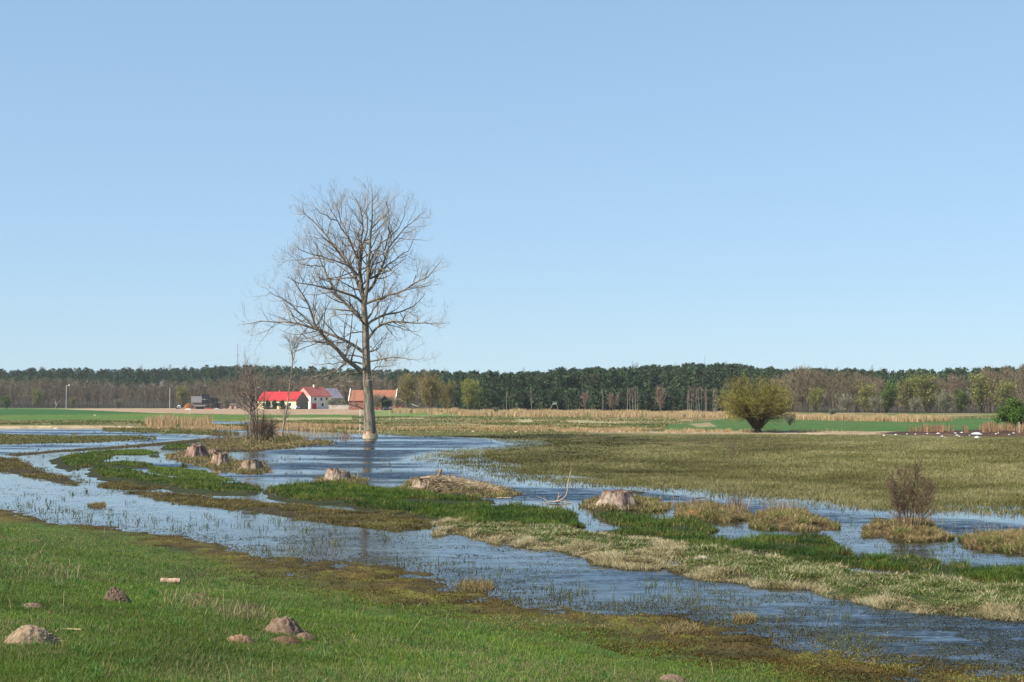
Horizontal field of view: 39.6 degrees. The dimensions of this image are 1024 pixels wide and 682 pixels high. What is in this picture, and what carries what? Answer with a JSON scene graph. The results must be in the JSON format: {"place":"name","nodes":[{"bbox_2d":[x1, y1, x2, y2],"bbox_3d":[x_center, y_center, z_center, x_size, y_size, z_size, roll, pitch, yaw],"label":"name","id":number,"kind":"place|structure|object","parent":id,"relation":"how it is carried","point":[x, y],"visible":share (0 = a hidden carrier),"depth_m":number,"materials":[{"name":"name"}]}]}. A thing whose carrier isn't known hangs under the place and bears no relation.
{"place":"outdoors","nodes":[
{"label":"outdoors","id":0,"kind":"place"},
{"bbox_2d":[191,396,204,408],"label":"shed","id":1,"kind":"structure","parent":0,"point":[196,400],"depth_m":637.39,"materials":[{"name":"paint"}]},
{"bbox_2d":[229,403,237,408],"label":"hut","id":2,"kind":"object","parent":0,"point":[231,406],"visible":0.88,"depth_m":615.83,"materials":[{"name":"paint"}]},
{"bbox_2d":[348,389,398,409],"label":"barn","id":3,"kind":"structure","parent":0,"point":[359,399],"depth_m":541.52,"materials":[{"name":"paint"}]},
{"bbox_2d":[0,421,1023,681],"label":"water","id":4,"kind":"structure","parent":0,"point":[374,457],"depth_m":32.81,"materials":[{"name":"liquid"}]},
{"bbox_2d":[420,469,508,493],"bbox_3d":[-1.562,4.693,47.460,2.989,0.898,1.986,0,-2,0],"label":"branch pile","id":5,"kind":"object","parent":4,"relation":"on","point":[439,480],"visible":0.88,"depth_m":47.23,"materials":[{"name":"brown wood"}]},
{"bbox_2d":[0,432,1023,680],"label":"water weeds","id":6,"kind":"object","parent":4,"relation":"on","point":[802,596],"visible":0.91,"depth_m":21.75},
{"bbox_2d":[165,430,1023,553],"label":"weeds","id":7,"kind":"object","parent":4,"relation":"on","point":[797,518],"visible":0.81,"depth_m":36.47,"materials":[{"name":"plant"}]},
{"bbox_2d":[0,387,1023,681],"bbox_3d":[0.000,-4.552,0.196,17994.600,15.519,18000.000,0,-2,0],"label":"ground","id":8,"kind":"structure","parent":0,"point":[140,411],"depth_m":27.50,"materials":[{"name":"plant"}]},
{"bbox_2d":[0,380,5,403],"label":"bare tree","id":9,"kind":"object","parent":8,"relation":"on","point":[3,389],"visible":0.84,"depth_m":727.73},
{"bbox_2d":[0,395,12,408],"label":"shrub","id":10,"kind":"object","parent":8,"relation":"on","point":[5,401],"visible":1,"depth_m":638.22,"materials":[{"name":"green plant"}]},
{"bbox_2d":[20,602,42,608],"bbox_3d":[-5.487,3.035,16.253,0.360,0.091,0.318,0,-2,0],"label":"molehill","id":11,"kind":"object","parent":8,"relation":"on","point":[34,604],"visible":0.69,"depth_m":16.21,"materials":[{"name":"soil"}]},
{"bbox_2d":[0,624,64,644],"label":"molehill","id":12,"kind":"object","parent":8,"relation":"on","point":[30,632],"visible":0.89,"depth_m":12.61,"materials":[{"name":"soil"}]},
{"bbox_2d":[31,387,45,407],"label":"shrub","id":13,"kind":"object","parent":8,"relation":"on","point":[37,398],"visible":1,"depth_m":688.95,"materials":[{"name":"green plant"}]},
{"bbox_2d":[55,380,61,407],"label":"bare tree","id":14,"kind":"object","parent":8,"relation":"on","point":[57,394],"visible":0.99,"depth_m":716.60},
{"bbox_2d":[59,382,64,401],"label":"bare tree","id":15,"kind":"object","parent":8,"relation":"on","point":[62,393],"visible":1,"depth_m":715.46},
{"bbox_2d":[70,396,75,407],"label":"shrub","id":16,"kind":"object","parent":8,"relation":"on","point":[72,400],"visible":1,"depth_m":688.32,"materials":[{"name":"green plant"}]},
{"bbox_2d":[104,586,131,602],"bbox_3d":[-5.008,3.215,17.990,0.380,0.230,0.360,2,-3,-31],"label":"molehill","id":17,"kind":"object","parent":8,"relation":"on","point":[114,593],"visible":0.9,"depth_m":17.92,"materials":[{"name":"soil"}]},
{"bbox_2d":[112,398,123,408],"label":"shrub","id":18,"kind":"object","parent":8,"relation":"on","point":[117,403],"visible":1,"depth_m":639.38,"materials":[{"name":"green plant"}]},
{"bbox_2d":[160,578,180,583],"bbox_3d":[-5.484,3.854,22.855,0.319,0.094,0.091,0,-2,6],"label":"drain brick","id":19,"kind":"object","parent":8,"relation":"on","point":[172,580],"visible":0.73,"depth_m":22.82,"materials":[{"name":"beige brick"}]},
{"bbox_2d":[169,383,175,407],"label":"bare tree","id":20,"kind":"object","parent":8,"relation":"on","point":[172,394],"visible":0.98,"depth_m":695.88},
{"bbox_2d":[175,385,190,407],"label":"shrub","id":21,"kind":"object","parent":8,"relation":"on","point":[182,395],"visible":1,"depth_m":647.96,"materials":[{"name":"green plant"}]},
{"bbox_2d":[182,403,194,408],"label":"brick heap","id":22,"kind":"object","parent":8,"relation":"on","point":[189,405],"visible":0.94,"depth_m":627.67,"materials":[{"name":"brick"}]},
{"bbox_2d":[185,443,207,457],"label":"tree stump","id":23,"kind":"object","parent":8,"relation":"on","point":[196,449],"visible":0.88,"depth_m":74.40,"materials":[{"name":"brown wood"}]},
{"bbox_2d":[202,394,217,408],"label":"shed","id":24,"kind":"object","parent":8,"relation":"on","point":[214,401],"visible":0.89,"depth_m":613.38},
{"bbox_2d":[208,448,220,453],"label":"tree stump","id":25,"kind":"object","parent":8,"relation":"on","point":[211,450],"visible":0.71,"depth_m":81.55,"materials":[{"name":"brown wood"}]},
{"bbox_2d":[205,429,232,444],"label":"brushwood","id":26,"kind":"object","parent":8,"relation":"on","point":[219,438],"visible":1,"depth_m":96.96,"materials":[{"name":"brown plant"}]},
{"bbox_2d":[211,452,229,464],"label":"tree stump","id":27,"kind":"object","parent":8,"relation":"on","point":[218,458],"visible":0.88,"depth_m":66.61,"materials":[{"name":"brown wood"}]},
{"bbox_2d":[221,397,231,408],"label":"shrub","id":28,"kind":"object","parent":8,"relation":"on","point":[225,400],"visible":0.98,"depth_m":598.07,"materials":[{"name":"green plant"}]},
{"bbox_2d":[228,634,255,644],"bbox_3d":[-2.728,2.995,14.218,0.394,0.123,0.361,0,-2,0],"label":"molehill","id":29,"kind":"object","parent":8,"relation":"on","point":[243,638],"visible":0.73,"depth_m":14.16,"materials":[{"name":"soil"}]},
{"bbox_2d":[226,347,278,437],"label":"birch tree","id":30,"kind":"object","parent":8,"relation":"on","point":[248,387],"visible":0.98,"depth_m":112.45,"materials":[{"name":"brown plant"}]},
{"bbox_2d":[241,459,263,469],"bbox_3d":[-11.307,5.399,61.831,1.142,0.537,1.066,0,-2,0],"label":"tree stump","id":31,"kind":"object","parent":8,"relation":"on","point":[249,464],"visible":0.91,"depth_m":61.51,"materials":[{"name":"brown wood"}]},
{"bbox_2d":[234,410,281,440],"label":"brushwood","id":32,"kind":"object","parent":8,"relation":"on","point":[262,427],"visible":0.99,"depth_m":106.29,"materials":[{"name":"brown plant"}]},
{"bbox_2d":[264,400,271,408],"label":"conifer shrub","id":33,"kind":"object","parent":8,"relation":"on","point":[267,404],"visible":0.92,"depth_m":590.92,"materials":[{"name":"green plant"}]},
{"bbox_2d":[270,400,278,408],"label":"conifer shrub","id":34,"kind":"object","parent":8,"relation":"on","point":[274,404],"visible":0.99,"depth_m":591.01,"materials":[{"name":"green plant"}]},
{"bbox_2d":[269,425,284,436],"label":"fallen log","id":35,"kind":"object","parent":8,"relation":"on","point":[279,434],"visible":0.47,"depth_m":116.27,"materials":[{"name":"brown wood"}]},
{"bbox_2d":[257,389,308,408],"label":"farmhouse","id":36,"kind":"object","parent":8,"relation":"on","point":[302,400],"visible":0.78,"depth_m":596.00,"materials":[{"name":"paint"}]},
{"bbox_2d":[262,616,308,635],"bbox_3d":[-2.510,3.130,15.569,0.602,0.236,0.540,0,-2,0],"label":"molehill","id":37,"kind":"object","parent":8,"relation":"on","point":[286,625],"visible":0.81,"depth_m":15.45,"materials":[{"name":"soil"}]},
{"bbox_2d":[271,636,303,644],"bbox_3d":[-2.352,3.116,14.756,0.456,0.105,0.426,0,-2,0],"label":"molehill","id":38,"kind":"object","parent":8,"relation":"on","point":[290,640],"visible":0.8,"depth_m":14.70,"materials":[{"name":"soil"}]},
{"bbox_2d":[274,330,307,434],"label":"birch tree","id":39,"kind":"object","parent":8,"relation":"on","point":[285,413],"visible":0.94,"depth_m":127.57,"materials":[{"name":"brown plant"}]},
{"bbox_2d":[295,632,318,639],"bbox_3d":[-2.237,3.179,15.275,0.327,0.104,0.296,0,-2,0],"label":"molehill","id":40,"kind":"object","parent":8,"relation":"on","point":[306,634],"visible":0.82,"depth_m":15.22,"materials":[{"name":"soil"}]},
{"bbox_2d":[298,385,331,408],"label":"farmhouse","id":41,"kind":"object","parent":8,"relation":"on","point":[315,396],"visible":0.6,"depth_m":607.96,"materials":[{"name":"paint"}]},
{"bbox_2d":[325,398,335,407],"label":"shrub","id":42,"kind":"object","parent":8,"relation":"on","point":[332,402],"visible":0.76,"depth_m":594.00,"materials":[{"name":"green plant"}]},
{"bbox_2d":[326,388,343,404],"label":"outbuilding","id":43,"kind":"structure","parent":8,"relation":"on","point":[337,395],"depth_m":623.09,"materials":[{"name":"paint"}]},
{"bbox_2d":[323,467,351,480],"bbox_3d":[-6.476,5.008,53.111,1.183,0.588,1.140,0,-2,0],"label":"tree stump","id":44,"kind":"object","parent":8,"relation":"on","point":[332,473],"visible":0.78,"depth_m":52.78,"materials":[{"name":"brown wood"}]},
{"bbox_2d":[329,405,348,408],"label":"boundary wall","id":45,"kind":"structure","parent":8,"relation":"on","point":[340,407],"depth_m":584.22,"materials":[{"name":"paint"}]},
{"bbox_2d":[236,173,455,438],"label":"poplar tree","id":46,"kind":"object","parent":8,"relation":"on","point":[365,371],"visible":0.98,"depth_m":118.65,"materials":[{"name":"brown plant"}]},
{"bbox_2d":[373,393,382,409],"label":"shrub","id":47,"kind":"object","parent":8,"relation":"on","point":[376,399],"visible":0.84,"depth_m":526.28,"materials":[{"name":"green plant"}]},
{"bbox_2d":[379,394,391,409],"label":"conifer shrub","id":48,"kind":"object","parent":8,"relation":"on","point":[386,402],"visible":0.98,"depth_m":526.88,"materials":[{"name":"green plant"}]},
{"bbox_2d":[393,396,402,408],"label":"shrub","id":49,"kind":"object","parent":8,"relation":"on","point":[397,403],"visible":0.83,"depth_m":519.22,"materials":[{"name":"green plant"}]},
{"bbox_2d":[396,371,420,407],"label":"willow tree","id":50,"kind":"object","parent":8,"relation":"on","point":[406,392],"visible":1,"depth_m":468.29,"materials":[{"name":"green plant"}]},
{"bbox_2d":[0,527,822,681],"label":"dead grass","id":51,"kind":"structure","parent":8,"relation":"on","point":[249,612],"depth_m":17.84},
{"bbox_2d":[411,478,431,489],"bbox_3d":[-3.011,4.849,48.025,0.927,0.511,0.988,0,-2,0],"label":"tree stump","id":52,"kind":"object","parent":8,"relation":"on","point":[418,483],"visible":0.5,"depth_m":47.73,"materials":[{"name":"brown wood"}]},
{"bbox_2d":[0,521,853,681],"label":"grass","id":53,"kind":"structure","parent":8,"relation":"on","point":[328,673],"depth_m":15.30,"materials":[{"name":"plant"}]},
{"bbox_2d":[417,371,445,408],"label":"willow tree","id":54,"kind":"object","parent":8,"relation":"on","point":[429,391],"visible":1,"depth_m":438.83,"materials":[{"name":"green plant"}]},
{"bbox_2d":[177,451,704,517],"bbox_3d":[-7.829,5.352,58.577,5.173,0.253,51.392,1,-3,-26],"label":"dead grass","id":55,"kind":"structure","parent":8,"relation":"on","point":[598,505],"depth_m":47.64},
{"bbox_2d":[435,379,458,407],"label":"willow tree","id":56,"kind":"object","parent":8,"relation":"on","point":[450,393],"visible":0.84,"depth_m":454.30,"materials":[{"name":"green plant"}]},
{"bbox_2d":[460,377,483,409],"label":"willow tree","id":57,"kind":"object","parent":8,"relation":"on","point":[472,387],"visible":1,"depth_m":428.80,"materials":[{"name":"green plant"}]},
{"bbox_2d":[0,362,1020,408],"bbox_3d":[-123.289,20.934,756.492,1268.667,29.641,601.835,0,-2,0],"label":"forest","id":58,"kind":"object","parent":8,"relation":"on","point":[694,375],"visible":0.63,"depth_m":606.36,"materials":[{"name":"green plant"}]},
{"bbox_2d":[0,415,1023,515],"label":"meadow grass","id":59,"kind":"structure","parent":8,"relation":"on","point":[998,475],"depth_m":71.41,"materials":[{"name":"plant"}]},
{"bbox_2d":[0,505,1023,681],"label":"algae","id":60,"kind":"object","parent":8,"relation":"on","point":[699,654],"visible":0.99,"depth_m":18.09,"materials":[{"name":"plant"}]},
{"bbox_2d":[0,362,1023,412],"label":"bare forest","id":61,"kind":"object","parent":8,"relation":"on","point":[281,383],"visible":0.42,"depth_m":670.16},
{"bbox_2d":[60,429,1023,583],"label":"sedge","id":62,"kind":"object","parent":8,"relation":"on","point":[378,497],"visible":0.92,"depth_m":36.43,"materials":[{"name":"green plant"}]},
{"bbox_2d":[527,471,573,503],"bbox_3d":[1.330,4.321,42.234,1.782,1.093,0.108,0,-2,0],"label":"dead branch","id":63,"kind":"object","parent":8,"relation":"on","point":[557,501],"visible":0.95,"depth_m":42.21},
{"bbox_2d":[532,372,627,409],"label":"pine forest","id":64,"kind":"object","parent":8,"relation":"on","point":[542,381],"visible":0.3,"depth_m":499.98,"materials":[{"name":"green plant"}]},
{"bbox_2d":[144,406,1023,432],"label":"reeds","id":65,"kind":"object","parent":8,"relation":"on","point":[169,422],"visible":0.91,"depth_m":182.17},
{"bbox_2d":[580,390,588,408],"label":"round tree","id":66,"kind":"object","parent":8,"relation":"on","point":[586,398],"visible":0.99,"depth_m":429.30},
{"bbox_2d":[435,386,780,411],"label":"young pine forest","id":67,"kind":"object","parent":8,"relation":"on","point":[571,399],"visible":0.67,"depth_m":442.41,"materials":[{"name":"green plant"}]},
{"bbox_2d":[607,392,619,409],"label":"round tree","id":68,"kind":"object","parent":8,"relation":"on","point":[616,399],"visible":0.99,"depth_m":429.55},
{"bbox_2d":[596,489,636,509],"bbox_3d":[2.950,4.451,40.038,1.335,0.554,1.419,0,-2,0],"label":"tree stump","id":69,"kind":"object","parent":8,"relation":"on","point":[622,497],"visible":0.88,"depth_m":39.71,"materials":[{"name":"brown wood"}]},
{"bbox_2d":[655,384,665,410],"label":"round tree","id":70,"kind":"object","parent":8,"relation":"on","point":[660,395],"visible":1,"depth_m":406.83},
{"bbox_2d":[659,674,686,681],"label":"molehill","id":71,"kind":"object","parent":8,"relation":"on","point":[671,677],"visible":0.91,"depth_m":14.48,"materials":[{"name":"soil"}]},
{"bbox_2d":[724,430,739,460],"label":"bare sapling","id":72,"kind":"object","parent":8,"relation":"on","point":[731,447],"visible":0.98,"depth_m":72.14,"materials":[{"name":"brown plant"}]},
{"bbox_2d":[729,482,746,510],"bbox_3d":[6.068,4.180,38.206,0.542,0.872,0.779,0,-2,0],"label":"bare sapling","id":73,"kind":"object","parent":8,"relation":"on","point":[738,499],"visible":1,"depth_m":38.21,"materials":[{"name":"brown plant"}]},
{"bbox_2d":[711,368,804,432],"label":"willow tree","id":74,"kind":"object","parent":8,"relation":"on","point":[757,411],"visible":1,"depth_m":136.00,"materials":[{"name":"green plant"}]},
{"bbox_2d":[782,414,794,423],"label":"shrub","id":75,"kind":"object","parent":8,"relation":"on","point":[790,421],"visible":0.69,"depth_m":174.57,"materials":[{"name":"green plant"}]},
{"bbox_2d":[784,378,794,411],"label":"bare tree","id":76,"kind":"object","parent":8,"relation":"on","point":[789,391],"visible":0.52,"depth_m":402.42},
{"bbox_2d":[788,375,796,410],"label":"bare tree","id":77,"kind":"object","parent":8,"relation":"on","point":[791,380],"visible":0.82,"depth_m":405.96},
{"bbox_2d":[795,374,805,411],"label":"bare tree","id":78,"kind":"object","parent":8,"relation":"on","point":[800,383],"visible":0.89,"depth_m":403.81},
{"bbox_2d":[802,369,811,411],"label":"bare tree","id":79,"kind":"object","parent":8,"relation":"on","point":[807,380],"visible":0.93,"depth_m":398.40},
{"bbox_2d":[808,368,816,411],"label":"bare tree","id":80,"kind":"object","parent":8,"relation":"on","point":[812,374],"visible":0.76,"depth_m":401.72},
{"bbox_2d":[805,386,825,412],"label":"shrub","id":81,"kind":"object","parent":8,"relation":"on","point":[815,394],"visible":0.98,"depth_m":391.38,"materials":[{"name":"green plant"}]},
{"bbox_2d":[814,370,821,411],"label":"bare tree","id":82,"kind":"object","parent":8,"relation":"on","point":[816,380],"visible":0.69,"depth_m":402.09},
{"bbox_2d":[818,375,825,403],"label":"bare tree","id":83,"kind":"object","parent":8,"relation":"on","point":[821,382],"visible":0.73,"depth_m":401.09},
{"bbox_2d":[824,374,833,408],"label":"bare tree","id":84,"kind":"object","parent":8,"relation":"on","point":[828,388],"visible":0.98,"depth_m":399.05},
{"bbox_2d":[828,370,837,409],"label":"bare tree","id":85,"kind":"object","parent":8,"relation":"on","point":[834,391],"visible":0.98,"depth_m":400.94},
{"bbox_2d":[834,372,842,411],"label":"bare tree","id":86,"kind":"object","parent":8,"relation":"on","point":[839,392],"visible":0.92,"depth_m":398.65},
{"bbox_2d":[838,369,850,411],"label":"bare tree","id":87,"kind":"object","parent":8,"relation":"on","point":[847,381],"visible":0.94,"depth_m":396.76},
{"bbox_2d":[837,394,853,412],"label":"shrub","id":88,"kind":"object","parent":8,"relation":"on","point":[844,400],"visible":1,"depth_m":384.45,"materials":[{"name":"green plant"}]},
{"bbox_2d":[847,374,855,411],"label":"bare tree","id":89,"kind":"object","parent":8,"relation":"on","point":[852,389],"visible":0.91,"depth_m":399.93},
{"bbox_2d":[852,371,861,411],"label":"bare tree","id":90,"kind":"object","parent":8,"relation":"on","point":[856,383],"visible":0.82,"depth_m":398.37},
{"bbox_2d":[855,382,877,412],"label":"shrub","id":91,"kind":"object","parent":8,"relation":"on","point":[864,391],"visible":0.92,"depth_m":379.39,"materials":[{"name":"green plant"}]},
{"bbox_2d":[867,395,884,412],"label":"shrub","id":92,"kind":"object","parent":8,"relation":"on","point":[875,401],"visible":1,"depth_m":371.29,"materials":[{"name":"grey plant"}]},
{"bbox_2d":[873,380,898,412],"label":"shrub","id":93,"kind":"object","parent":8,"relation":"on","point":[890,391],"visible":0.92,"depth_m":374.03,"materials":[{"name":"green plant"}]},
{"bbox_2d":[894,375,922,412],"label":"shrub","id":94,"kind":"object","parent":8,"relation":"on","point":[906,394],"visible":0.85,"depth_m":384.03,"materials":[{"name":"green plant"}]},
{"bbox_2d":[881,459,939,525],"bbox_3d":[9.211,3.509,32.786,1.239,1.667,1.218,-2,-3,39],"label":"bare bush","id":95,"kind":"object","parent":8,"relation":"on","point":[912,494],"visible":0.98,"depth_m":32.83,"materials":[{"name":"brown plant"}]},
{"bbox_2d":[906,397,922,412],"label":"shrub","id":96,"kind":"object","parent":8,"relation":"on","point":[915,404],"visible":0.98,"depth_m":365.56,"materials":[{"name":"grey plant"}]},
{"bbox_2d":[910,371,943,412],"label":"shrub","id":97,"kind":"object","parent":8,"relation":"on","point":[926,389],"visible":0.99,"depth_m":378.57,"materials":[{"name":"green plant"}]},
{"bbox_2d":[933,390,959,412],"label":"shrub","id":98,"kind":"object","parent":8,"relation":"on","point":[943,402],"visible":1,"depth_m":367.07,"materials":[{"name":"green plant"}]},
{"bbox_2d":[951,388,970,412],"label":"shrub","id":99,"kind":"object","parent":8,"relation":"on","point":[962,397],"visible":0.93,"depth_m":370.99,"materials":[{"name":"green plant"}]},
{"bbox_2d":[959,375,965,412],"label":"bare tree","id":100,"kind":"object","parent":8,"relation":"on","point":[962,382],"visible":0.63,"depth_m":388.85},
{"bbox_2d":[964,379,971,412],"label":"bare tree","id":101,"kind":"object","parent":8,"relation":"on","point":[967,386],"visible":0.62,"depth_m":388.60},
{"bbox_2d":[966,371,997,412],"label":"shrub","id":102,"kind":"object","parent":8,"relation":"on","point":[979,397],"visible":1,"depth_m":377.38,"materials":[{"name":"green plant"}]},
{"bbox_2d":[989,372,1003,411],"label":"bare tree","id":103,"kind":"object","parent":8,"relation":"on","point":[994,385],"visible":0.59,"depth_m":384.30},
{"bbox_2d":[989,379,1017,409],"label":"shrub","id":104,"kind":"object","parent":8,"relation":"on","point":[1002,393],"visible":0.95,"depth_m":371.01,"materials":[{"name":"green plant"}]},
{"bbox_2d":[1000,369,1010,398],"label":"bare tree","id":105,"kind":"object","parent":8,"relation":"on","point":[1006,375],"visible":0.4,"depth_m":384.11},
{"bbox_2d":[991,394,1023,425],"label":"green shrub","id":106,"kind":"object","parent":8,"relation":"on","point":[1014,413],"visible":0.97,"depth_m":145.28,"materials":[{"name":"green plant"}]},
{"bbox_2d":[1008,367,1017,400],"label":"bare tree","id":107,"kind":"object","parent":8,"relation":"on","point":[1010,375],"visible":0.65,"depth_m":383.76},
{"bbox_2d":[1014,374,1023,401],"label":"bare tree","id":108,"kind":"object","parent":8,"relation":"on","point":[1018,388],"visible":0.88,"depth_m":382.33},
{"bbox_2d":[1017,363,1023,399],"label":"bare tree","id":109,"kind":"object","parent":8,"relation":"on","point":[1022,369],"visible":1,"depth_m":380.04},
{"bbox_2d":[0,433,1023,634],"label":"dead grass","id":110,"kind":"structure","parent":0,"point":[994,598],"depth_m":25.95,"materials":[{"name":"plant"}]},
{"bbox_2d":[0,0,1023,396],"label":"sky","id":111,"kind":"structure","parent":0,"point":[782,184],"materials":[{"name":"blue"}]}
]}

